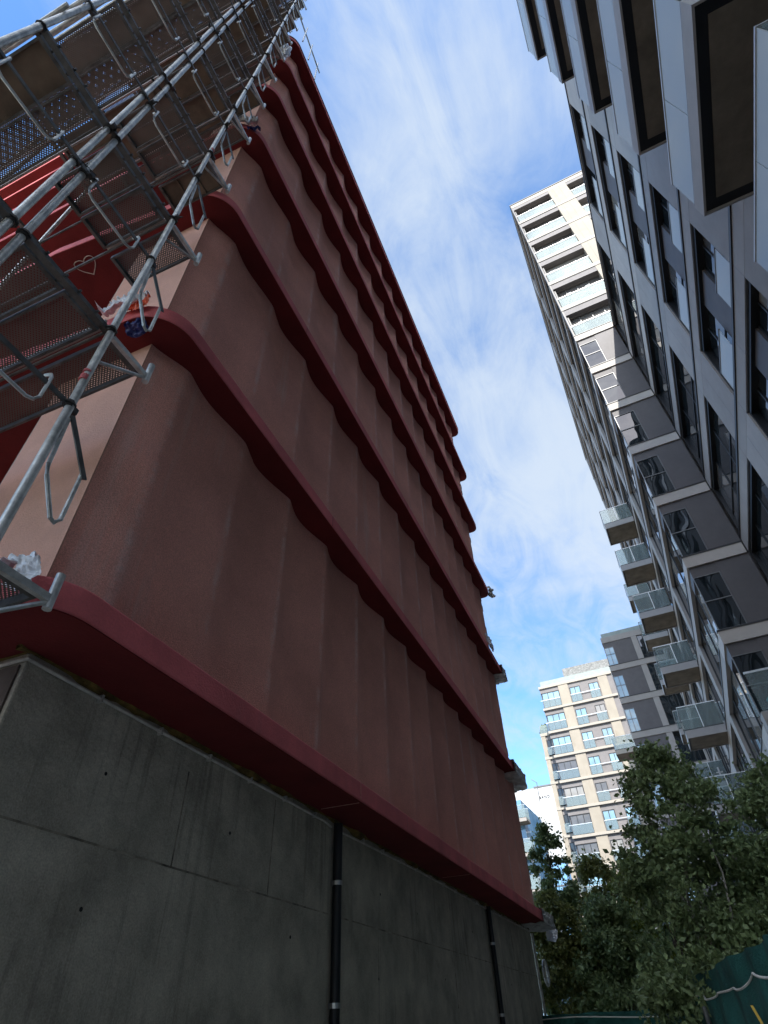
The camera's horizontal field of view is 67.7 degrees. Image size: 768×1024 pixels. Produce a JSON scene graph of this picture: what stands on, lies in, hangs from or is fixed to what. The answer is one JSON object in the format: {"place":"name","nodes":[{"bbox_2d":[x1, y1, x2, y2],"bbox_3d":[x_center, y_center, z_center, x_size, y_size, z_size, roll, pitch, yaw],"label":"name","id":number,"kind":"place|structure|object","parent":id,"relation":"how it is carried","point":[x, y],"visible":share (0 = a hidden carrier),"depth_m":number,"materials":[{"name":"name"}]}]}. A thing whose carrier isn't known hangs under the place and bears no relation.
{"place":"outdoors","nodes":[
{"label":"outdoors","id":0,"kind":"place"},
{"bbox_2d":[1,555,40,590],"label":"plastic sheet","id":1,"kind":"object","parent":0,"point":[28,566],"visible":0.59,"depth_m":3.16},
{"bbox_2d":[0,0,646,790],"label":"sky","id":2,"kind":"structure","parent":0,"point":[443,117],"materials":[{"name":"blue"}]},
{"bbox_2d":[516,800,564,1014],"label":"balconied house","id":3,"kind":"structure","parent":0,"point":[528,818],"depth_m":55.64,"materials":[{"name":"blue concrete"}]},
{"bbox_2d":[515,779,566,858],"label":"white building","id":4,"kind":"structure","parent":0,"point":[538,801],"depth_m":101.97,"materials":[{"name":"paint"}]},
{"bbox_2d":[551,863,571,934],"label":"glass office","id":5,"kind":"structure","parent":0,"point":[564,876],"depth_m":77.08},
{"bbox_2d":[538,659,669,928],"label":"beige apartment house","id":6,"kind":"structure","parent":0,"point":[584,712],"depth_m":68.36,"materials":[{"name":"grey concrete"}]},
{"bbox_2d":[542,690,561,707],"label":"window","id":7,"kind":"structure","parent":6,"relation":"in","point":[554,694],"depth_m":74.13,"materials":[{"name":"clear glass"}]},
{"bbox_2d":[552,763,559,779],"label":"window","id":8,"kind":"structure","parent":6,"relation":"in","point":[555,768],"depth_m":70.95,"materials":[{"name":"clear glass"}]},
{"bbox_2d":[547,712,567,730],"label":"window","id":9,"kind":"structure","parent":6,"relation":"in","point":[562,724],"depth_m":72.13,"materials":[{"name":"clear glass"}]},
{"bbox_2d":[557,788,565,805],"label":"window","id":10,"kind":"structure","parent":6,"relation":"in","point":[560,791],"depth_m":68.93,"materials":[{"name":"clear glass"}]},
{"bbox_2d":[552,735,573,754],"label":"window","id":11,"kind":"structure","parent":6,"relation":"in","point":[567,748],"depth_m":70.15,"materials":[{"name":"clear glass"}]},
{"bbox_2d":[563,814,572,832],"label":"window","id":12,"kind":"structure","parent":6,"relation":"in","point":[566,818],"depth_m":66.97,"materials":[{"name":"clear glass"}]},
{"bbox_2d":[558,760,579,779],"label":"window","id":13,"kind":"structure","parent":6,"relation":"in","point":[573,773],"depth_m":68.17,"materials":[{"name":"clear glass"}]},
{"bbox_2d":[569,842,578,861],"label":"window","id":14,"kind":"structure","parent":6,"relation":"in","point":[572,845],"depth_m":65.06,"materials":[{"name":"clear glass"}]},
{"bbox_2d":[564,785,586,806],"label":"window","id":15,"kind":"structure","parent":6,"relation":"in","point":[578,790],"depth_m":66.18,"materials":[{"name":"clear glass"}]},
{"bbox_2d":[569,686,582,701],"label":"window","id":16,"kind":"structure","parent":6,"relation":"in","point":[576,689],"depth_m":73.20,"materials":[{"name":"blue glass"}]},
{"bbox_2d":[575,707,589,724],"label":"window","id":17,"kind":"structure","parent":6,"relation":"in","point":[582,711],"depth_m":71.19,"materials":[{"name":"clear glass"}]},
{"bbox_2d":[570,813,594,835],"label":"window","id":18,"kind":"structure","parent":6,"relation":"in","point":[588,828],"depth_m":64.19,"materials":[{"name":"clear glass"}]},
{"bbox_2d":[576,842,600,860],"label":"window","id":19,"kind":"structure","parent":6,"relation":"in","point":[589,847],"depth_m":62.53,"materials":[{"name":"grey glass"}]},
{"bbox_2d":[581,731,596,748],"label":"window","id":20,"kind":"structure","parent":6,"relation":"in","point":[587,735],"depth_m":69.20,"materials":[{"name":"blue glass"}]},
{"bbox_2d":[588,681,601,697],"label":"window","id":21,"kind":"structure","parent":6,"relation":"in","point":[594,685],"depth_m":72.48,"materials":[{"name":"blue glass"}]},
{"bbox_2d":[588,755,603,774],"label":"window","id":22,"kind":"structure","parent":6,"relation":"in","point":[595,769],"depth_m":67.20,"materials":[{"name":"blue glass"}]},
{"bbox_2d":[594,704,608,720],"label":"window","id":23,"kind":"structure","parent":6,"relation":"in","point":[601,707],"depth_m":70.46,"materials":[{"name":"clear glass"}]},
{"bbox_2d":[595,781,610,801],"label":"window","id":24,"kind":"structure","parent":6,"relation":"in","point":[601,786],"depth_m":65.22,"materials":[{"name":"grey glass"}]},
{"bbox_2d":[601,727,615,744],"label":"window","id":25,"kind":"structure","parent":6,"relation":"in","point":[607,731],"depth_m":68.53,"materials":[{"name":"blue glass"}]},
{"bbox_2d":[602,809,619,830],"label":"window","id":26,"kind":"structure","parent":6,"relation":"in","point":[607,814],"depth_m":63.28,"materials":[{"name":"blue glass"}]},
{"bbox_2d":[608,752,623,770],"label":"window","id":27,"kind":"structure","parent":6,"relation":"in","point":[616,765],"depth_m":66.40,"materials":[{"name":"blue glass"}]},
{"bbox_2d":[610,839,627,861],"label":"window","id":28,"kind":"structure","parent":6,"relation":"in","point":[619,841],"depth_m":61.59,"materials":[{"name":"grey glass"}]},
{"bbox_2d":[624,806,640,826],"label":"window","id":29,"kind":"structure","parent":6,"relation":"in","point":[636,820],"depth_m":62.53,"materials":[{"name":"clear glass"}]},
{"bbox_2d":[516,0,767,579],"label":"apartment block","id":30,"kind":"structure","parent":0,"point":[667,100],"depth_m":14.57,"materials":[{"name":"grey concrete"}]},
{"bbox_2d":[604,251,624,334],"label":"window","id":31,"kind":"structure","parent":30,"relation":"in","point":[610,270],"depth_m":28.58,"materials":[{"name":"black glass"}]},
{"bbox_2d":[611,195,619,231],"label":"window","id":32,"kind":"structure","parent":30,"relation":"in","point":[613,199],"depth_m":23.00,"materials":[{"name":"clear glass"}]},
{"bbox_2d":[627,161,634,192],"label":"window","id":33,"kind":"structure","parent":30,"relation":"in","point":[629,168],"depth_m":19.38,"materials":[{"name":"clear glass"}]},
{"bbox_2d":[625,281,646,371],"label":"window","id":34,"kind":"structure","parent":30,"relation":"in","point":[631,300],"depth_m":26.41,"materials":[{"name":"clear glass"}]},
{"bbox_2d":[636,224,648,265],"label":"window","id":35,"kind":"structure","parent":30,"relation":"in","point":[640,233],"depth_m":20.87,"materials":[{"name":"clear glass"}]},
{"bbox_2d":[649,316,671,412],"bbox_3d":[11.678,-6.102,23.899,0.080,2.425,4.900,-19,-45,17],"label":"window","id":36,"kind":"structure","parent":30,"relation":"in","point":[656,336],"depth_m":24.24,"materials":[{"name":"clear glass"}]},
{"bbox_2d":[660,194,677,230],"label":"window","id":37,"kind":"structure","parent":30,"relation":"in","point":[663,202],"depth_m":17.23,"materials":[{"name":"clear glass"}]},
{"bbox_2d":[668,262,684,307],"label":"window","id":38,"kind":"structure","parent":30,"relation":"in","point":[672,273],"depth_m":18.76,"materials":[{"name":"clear glass"}]},
{"bbox_2d":[678,358,701,462],"bbox_3d":[11.778,-3.826,21.797,0.080,2.425,4.900,-19,-45,17],"label":"window","id":39,"kind":"structure","parent":30,"relation":"in","point":[687,383],"depth_m":22.07,"materials":[{"name":"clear glass"}]},
{"bbox_2d":[702,236,714,279],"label":"window","id":40,"kind":"structure","parent":30,"relation":"in","point":[708,247],"depth_m":15.09,"materials":[{"name":"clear glass"}]},
{"bbox_2d":[708,310,731,360],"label":"window","id":41,"kind":"structure","parent":30,"relation":"in","point":[714,325],"depth_m":16.63,"materials":[{"name":"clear glass"}]},
{"bbox_2d":[713,409,737,521],"bbox_3d":[11.878,-1.549,19.696,0.080,2.425,4.900,-19,-45,17],"label":"window","id":42,"kind":"structure","parent":30,"relation":"in","point":[724,441],"depth_m":19.90,"materials":[{"name":"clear glass"}]},
{"bbox_2d":[756,473,767,571],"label":"window","id":43,"kind":"structure","parent":30,"relation":"in","point":[762,490],"depth_m":18.19,"materials":[{"name":"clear glass"}]},
{"bbox_2d":[757,371,767,424],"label":"window","id":44,"kind":"structure","parent":30,"relation":"in","point":[763,382],"depth_m":14.73,"materials":[{"name":"black glass"}]},
{"bbox_2d":[758,292,767,337],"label":"window","id":45,"kind":"structure","parent":30,"relation":"in","point":[763,302],"depth_m":13.08,"materials":[{"name":"black glass"}]},
{"label":"ground","id":46,"kind":"structure","parent":0,"visible":0},
{"bbox_2d":[0,0,319,612],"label":"scaffold","id":47,"kind":"object","parent":46,"relation":"on","point":[222,41],"visible":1,"depth_m":5.09,"materials":[{"name":"grey metal"}]},
{"bbox_2d":[0,35,546,1023],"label":"red building","id":48,"kind":"structure","parent":46,"relation":"on","point":[256,763],"depth_m":6.05,"materials":[{"name":"paint"}]},
{"bbox_2d":[0,551,36,567],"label":"plastic sheet","id":49,"kind":"object","parent":48,"relation":"on","point":[11,560],"visible":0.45,"depth_m":3.26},
{"bbox_2d":[96,290,149,316],"bbox_3d":[-2.476,-1.996,5.459,0.498,0.372,0.225,-7,-43,5],"label":"plastic sheet","id":50,"kind":"object","parent":48,"relation":"on","point":[111,308],"visible":0.65,"depth_m":5.39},
{"bbox_2d":[124,317,148,337],"bbox_3d":[-2.290,-1.711,5.301,0.224,0.102,0.152,-17,-45,15],"label":"plastic film","id":51,"kind":"object","parent":48,"relation":"on","point":[134,329],"visible":0.9,"depth_m":5.30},
{"bbox_2d":[128,294,150,310],"bbox_3d":[-2.295,-1.940,5.340,0.251,0.207,0.100,-12,-44,10],"label":"plastic film","id":52,"kind":"object","parent":48,"relation":"on","point":[145,300],"visible":0.64,"depth_m":5.32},
{"bbox_2d":[232,114,257,125],"bbox_3d":[-2.365,-6.574,9.607,0.497,0.453,0.207,5,-43,-8],"label":"plastic sheet","id":53,"kind":"object","parent":48,"relation":"on","point":[252,121],"visible":0.58,"depth_m":9.56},
{"bbox_2d":[280,43,291,59],"bbox_3d":[-2.341,-10.813,13.450,0.339,1.040,0.239,-17,-45,15],"label":"plastic sack","id":54,"kind":"object","parent":48,"relation":"hanging from","point":[286,50],"visible":0.66,"depth_m":13.24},
{"bbox_2d":[494,664,507,684],"bbox_3d":[3.401,5.082,17.706,0.758,0.360,0.829,-17,-45,15],"label":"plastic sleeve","id":55,"kind":"object","parent":48,"relation":"on","point":[501,678],"visible":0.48,"depth_m":17.51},
{"bbox_2d":[504,759,526,792],"bbox_3d":[3.374,7.148,15.355,0.771,0.376,1.926,-17,-45,15],"label":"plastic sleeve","id":56,"kind":"object","parent":48,"relation":"on","point":[517,778],"visible":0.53,"depth_m":15.07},
{"bbox_2d":[521,908,555,931],"bbox_3d":[3.569,9.624,13.455,0.728,0.326,1.930,-17,-45,15],"label":"plastic sleeve","id":57,"kind":"object","parent":48,"relation":"on","point":[547,924],"visible":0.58,"depth_m":13.20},
{"bbox_2d":[546,929,557,941],"bbox_3d":[4.092,10.292,13.946,0.309,0.313,0.138,1,-43,-4],"label":"plastic flap","id":58,"kind":"object","parent":57,"relation":"attached to","point":[551,935],"visible":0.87,"depth_m":13.93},
{"bbox_2d":[542,959,549,986],"bbox_3d":[3.724,10.592,13.155,0.070,0.510,0.510,-17,-45,15],"label":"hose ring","id":59,"kind":"object","parent":48,"relation":"hanging from","point":[546,972],"visible":1,"depth_m":13.12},
{"bbox_2d":[525,817,608,1014],"bbox_3d":[5.651,13.266,17.543,2.921,7.150,2.737,-3,-43,1],"label":"slender tree","id":60,"kind":"object","parent":46,"relation":"on","point":[544,835],"visible":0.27,"depth_m":19.02,"materials":[{"name":"green plant"}]},
{"bbox_2d":[530,886,635,1014],"bbox_3d":[4.878,12.954,15.136,3.614,5.165,2.923,-17,-45,15],"label":"leafy tree","id":61,"kind":"object","parent":46,"relation":"on","point":[559,951],"visible":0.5,"depth_m":15.31,"materials":[{"name":"green plant"}]},
{"bbox_2d":[510,170,767,859],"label":"apartment tower","id":62,"kind":"structure","parent":46,"relation":"on","point":[691,570],"depth_m":27.98,"materials":[{"name":"grey concrete"}]},
{"bbox_2d":[526,215,561,232],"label":"window","id":63,"kind":"structure","parent":62,"relation":"in","point":[558,216],"depth_m":41.64,"materials":[{"name":"black glass"}]},
{"bbox_2d":[542,267,563,342],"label":"window","id":64,"kind":"structure","parent":62,"relation":"in","point":[542,267],"depth_m":39.68,"materials":[{"name":"grey glass"}]},
{"bbox_2d":[535,233,572,251],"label":"window","id":65,"kind":"structure","parent":62,"relation":"in","point":[569,235],"depth_m":39.43,"materials":[{"name":"black glass"}]},
{"bbox_2d":[545,253,585,273],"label":"window","id":66,"kind":"structure","parent":62,"relation":"in","point":[583,255],"depth_m":37.22,"materials":[{"name":"black glass"}]},
{"bbox_2d":[554,291,576,371],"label":"window","id":67,"kind":"structure","parent":62,"relation":"in","point":[559,311],"depth_m":37.50,"materials":[{"name":"grey glass"}]},
{"bbox_2d":[555,276,600,297],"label":"window","id":68,"kind":"structure","parent":62,"relation":"in","point":[596,279],"depth_m":35.01,"materials":[{"name":"black glass"}]},
{"bbox_2d":[567,317,589,399],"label":"window","id":69,"kind":"structure","parent":62,"relation":"in","point":[573,341],"depth_m":35.34,"materials":[{"name":"grey glass"}]},
{"bbox_2d":[570,304,609,325],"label":"window","id":70,"kind":"structure","parent":62,"relation":"in","point":[606,308],"depth_m":32.85,"materials":[{"name":"black glass"}]},
{"bbox_2d":[579,339,606,366],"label":"window","id":71,"kind":"structure","parent":62,"relation":"in","point":[592,352],"depth_m":30.25,"materials":[{"name":"grey glass"}]},
{"bbox_2d":[585,360,604,432],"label":"window","id":72,"kind":"structure","parent":62,"relation":"in","point":[586,365],"depth_m":33.39,"materials":[{"name":"grey glass"}]},
{"bbox_2d":[592,416,607,467],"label":"window","id":73,"kind":"structure","parent":62,"relation":"in","point":[598,436],"depth_m":40.42,"materials":[{"name":"grey glass"}]},
{"bbox_2d":[595,372,625,403],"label":"window","id":74,"kind":"structure","parent":62,"relation":"in","point":[608,384],"depth_m":28.13,"materials":[{"name":"grey glass"}]},
{"bbox_2d":[601,392,621,469],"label":"window","id":75,"kind":"structure","parent":62,"relation":"in","point":[606,412],"depth_m":31.18,"materials":[{"name":"grey glass"}]},
{"bbox_2d":[606,447,621,499],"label":"window","id":76,"kind":"structure","parent":62,"relation":"in","point":[609,456],"depth_m":38.25,"materials":[{"name":"grey glass"}]},
{"bbox_2d":[620,478,632,515],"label":"window","id":77,"kind":"structure","parent":62,"relation":"in","point":[625,492],"depth_m":35.43,"materials":[{"name":"grey glass"}]},
{"bbox_2d":[619,431,641,513],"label":"window","id":78,"kind":"structure","parent":62,"relation":"in","point":[624,445],"depth_m":29.00,"materials":[{"name":"grey glass"}]},
{"bbox_2d":[614,410,648,445],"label":"window","id":79,"kind":"structure","parent":62,"relation":"in","point":[628,423],"depth_m":26.02,"materials":[{"name":"grey glass"}]},
{"bbox_2d":[637,516,651,558],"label":"window","id":80,"kind":"structure","parent":62,"relation":"in","point":[645,541],"depth_m":33.28,"materials":[{"name":"grey glass"}]},
{"bbox_2d":[640,474,663,561],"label":"window","id":81,"kind":"structure","parent":62,"relation":"in","point":[647,495],"depth_m":26.79,"materials":[{"name":"grey glass"}]},
{"bbox_2d":[636,455,675,495],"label":"window","id":82,"kind":"structure","parent":62,"relation":"in","point":[657,479],"depth_m":23.91,"materials":[{"name":"black glass"}]},
{"bbox_2d":[657,560,672,605],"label":"window","id":83,"kind":"structure","parent":62,"relation":"in","point":[665,585],"depth_m":31.12,"materials":[{"name":"clear glass"}]},
{"bbox_2d":[665,527,690,620],"bbox_3d":[12.510,2.606,24.150,0.080,2.590,6.180,-19,-45,17],"label":"window","id":84,"kind":"structure","parent":62,"relation":"in","point":[675,556],"depth_m":24.61,"materials":[{"name":"grey glass"}]},
{"bbox_2d":[662,507,707,555],"bbox_3d":[11.442,0.769,21.814,0.900,2.150,0.070,-19,-45,17],"label":"window","id":85,"kind":"structure","parent":62,"relation":"in","point":[687,538],"depth_m":21.80,"materials":[{"name":"black glass"}]},
{"bbox_2d":[679,609,696,660],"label":"window","id":86,"kind":"structure","parent":62,"relation":"in","point":[687,636],"depth_m":28.95,"materials":[{"name":"clear glass"}]},
{"bbox_2d":[692,683,702,703],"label":"window","id":87,"kind":"structure","parent":62,"relation":"in","point":[699,699],"depth_m":34.34,"materials":[{"name":"clear glass"}]},
{"bbox_2d":[694,591,721,687],"bbox_3d":[12.610,4.883,22.048,0.080,2.590,6.180,-19,-45,17],"label":"window","id":88,"kind":"structure","parent":62,"relation":"in","point":[707,627],"depth_m":22.44,"materials":[{"name":"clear glass"}]},
{"bbox_2d":[704,665,725,725],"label":"window","id":89,"kind":"structure","parent":62,"relation":"in","point":[712,692],"depth_m":26.84,"materials":[{"name":"clear glass"}]},
{"bbox_2d":[693,571,746,629],"bbox_3d":[11.542,3.046,19.712,0.900,2.150,0.070,-19,-45,17],"label":"window","id":90,"kind":"structure","parent":62,"relation":"in","point":[725,612],"depth_m":19.69,"materials":[{"name":"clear glass"}]},
{"bbox_2d":[716,746,729,774],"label":"window","id":91,"kind":"structure","parent":62,"relation":"in","point":[720,749],"depth_m":32.24,"materials":[{"name":"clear glass"}]},
{"bbox_2d":[734,731,750,784],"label":"window","id":92,"kind":"structure","parent":62,"relation":"in","point":[741,761],"depth_m":25.18,"materials":[{"name":"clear glass"}]},
{"bbox_2d":[730,668,761,763],"bbox_3d":[12.710,7.159,19.946,0.080,2.590,6.180,-19,-45,17],"label":"window","id":93,"kind":"structure","parent":62,"relation":"in","point":[748,719],"depth_m":20.19,"materials":[{"name":"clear glass"}]},
{"bbox_2d":[731,650,767,716],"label":"window","id":94,"kind":"structure","parent":62,"relation":"in","point":[756,684],"depth_m":17.85,"materials":[{"name":"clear glass"}]},
{"bbox_2d":[600,624,738,899],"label":"grey apartment house","id":95,"kind":"structure","parent":46,"relation":"on","point":[648,706],"depth_m":49.41,"materials":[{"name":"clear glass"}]},
{"bbox_2d":[604,646,618,665],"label":"window","id":96,"kind":"structure","parent":95,"relation":"in","point":[610,653],"depth_m":53.04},
{"bbox_2d":[613,675,629,696],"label":"window","id":97,"kind":"structure","parent":95,"relation":"in","point":[619,680],"depth_m":51.02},
{"bbox_2d":[624,708,640,731],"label":"window","id":98,"kind":"structure","parent":95,"relation":"in","point":[630,713],"depth_m":48.95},
{"bbox_2d":[636,633,663,657],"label":"window","id":99,"kind":"structure","parent":95,"relation":"in","point":[640,639],"depth_m":52.13,"materials":[{"name":"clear glass"}]},
{"bbox_2d":[647,660,666,689],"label":"window","id":100,"kind":"structure","parent":95,"relation":"in","point":[651,667],"depth_m":50.51,"materials":[{"name":"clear glass"}]},
{"bbox_2d":[659,693,689,724],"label":"window","id":101,"kind":"structure","parent":95,"relation":"in","point":[669,703],"depth_m":48.18,"materials":[{"name":"black glass"}]},
{"bbox_2d":[672,731,705,761],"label":"window","id":102,"kind":"structure","parent":95,"relation":"in","point":[697,754],"depth_m":45.66,"materials":[{"name":"clear glass"}]},
{"bbox_2d":[689,767,721,803],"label":"window","id":103,"kind":"structure","parent":95,"relation":"in","point":[704,774],"depth_m":44.42,"materials":[{"name":"clear glass"}]},
{"bbox_2d":[625,858,723,1010],"bbox_3d":[7.250,10.809,13.169,3.204,5.228,3.454,2,-43,-5],"label":"leafy tree","id":104,"kind":"object","parent":46,"relation":"on","point":[664,940],"visible":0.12,"depth_m":13.58,"materials":[{"name":"green plant"}]},
{"label":"path","id":105,"kind":"structure","parent":0,"visible":0},
{"bbox_2d":[564,848,651,1010],"bbox_3d":[7.136,14.018,17.648,3.451,6.491,4.262,32,-53,-32],"label":"leafy tree","id":106,"kind":"object","parent":105,"relation":"on","point":[586,869],"visible":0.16,"depth_m":19.13,"materials":[{"name":"green plant"}]},
{"bbox_2d":[542,1009,674,1023],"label":"net fence","id":107,"kind":"object","parent":105,"relation":"on","point":[591,1020],"visible":0.38,"depth_m":11.68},
{"bbox_2d":[542,1016,658,1019],"bbox_3d":[3.756,10.656,12.016,5.282,0.081,0.024,-32,-50,28],"label":"rope","id":108,"kind":"object","parent":107,"relation":"attached to","point":[599,1017],"visible":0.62,"depth_m":11.59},
{"bbox_2d":[566,892,676,1013],"bbox_3d":[5.948,12.244,14.034,3.368,5.004,3.077,11,-44,-14],"label":"leafy tree","id":109,"kind":"object","parent":105,"relation":"on","point":[611,939],"visible":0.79,"depth_m":14.52,"materials":[{"name":"green plant"}]},
{"bbox_2d":[602,853,693,984],"bbox_3d":[8.051,12.846,16.027,4.151,5.878,3.432,-17,-45,15],"label":"leafy tree","id":110,"kind":"object","parent":105,"relation":"on","point":[639,927],"visible":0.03,"depth_m":16.54,"materials":[{"name":"green plant"}]},
{"bbox_2d":[597,736,767,1023],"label":"birch tree","id":111,"kind":"object","parent":105,"relation":"on","point":[732,925],"visible":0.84,"depth_m":6.60,"materials":[{"name":"green plant"}]},
{"bbox_2d":[667,972,767,1023],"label":"net fence","id":112,"kind":"object","parent":105,"relation":"on","point":[731,1005],"visible":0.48,"depth_m":4.26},
{"bbox_2d":[688,749,767,970],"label":"birch tree","id":113,"kind":"object","parent":105,"relation":"on","point":[752,802],"visible":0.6,"depth_m":7.41,"materials":[{"name":"green plant"}]},
{"bbox_2d":[692,934,767,998],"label":"net fence","id":114,"kind":"object","parent":105,"relation":"on","point":[730,971],"visible":0.24,"depth_m":4.43,"materials":[{"name":"fabric"}]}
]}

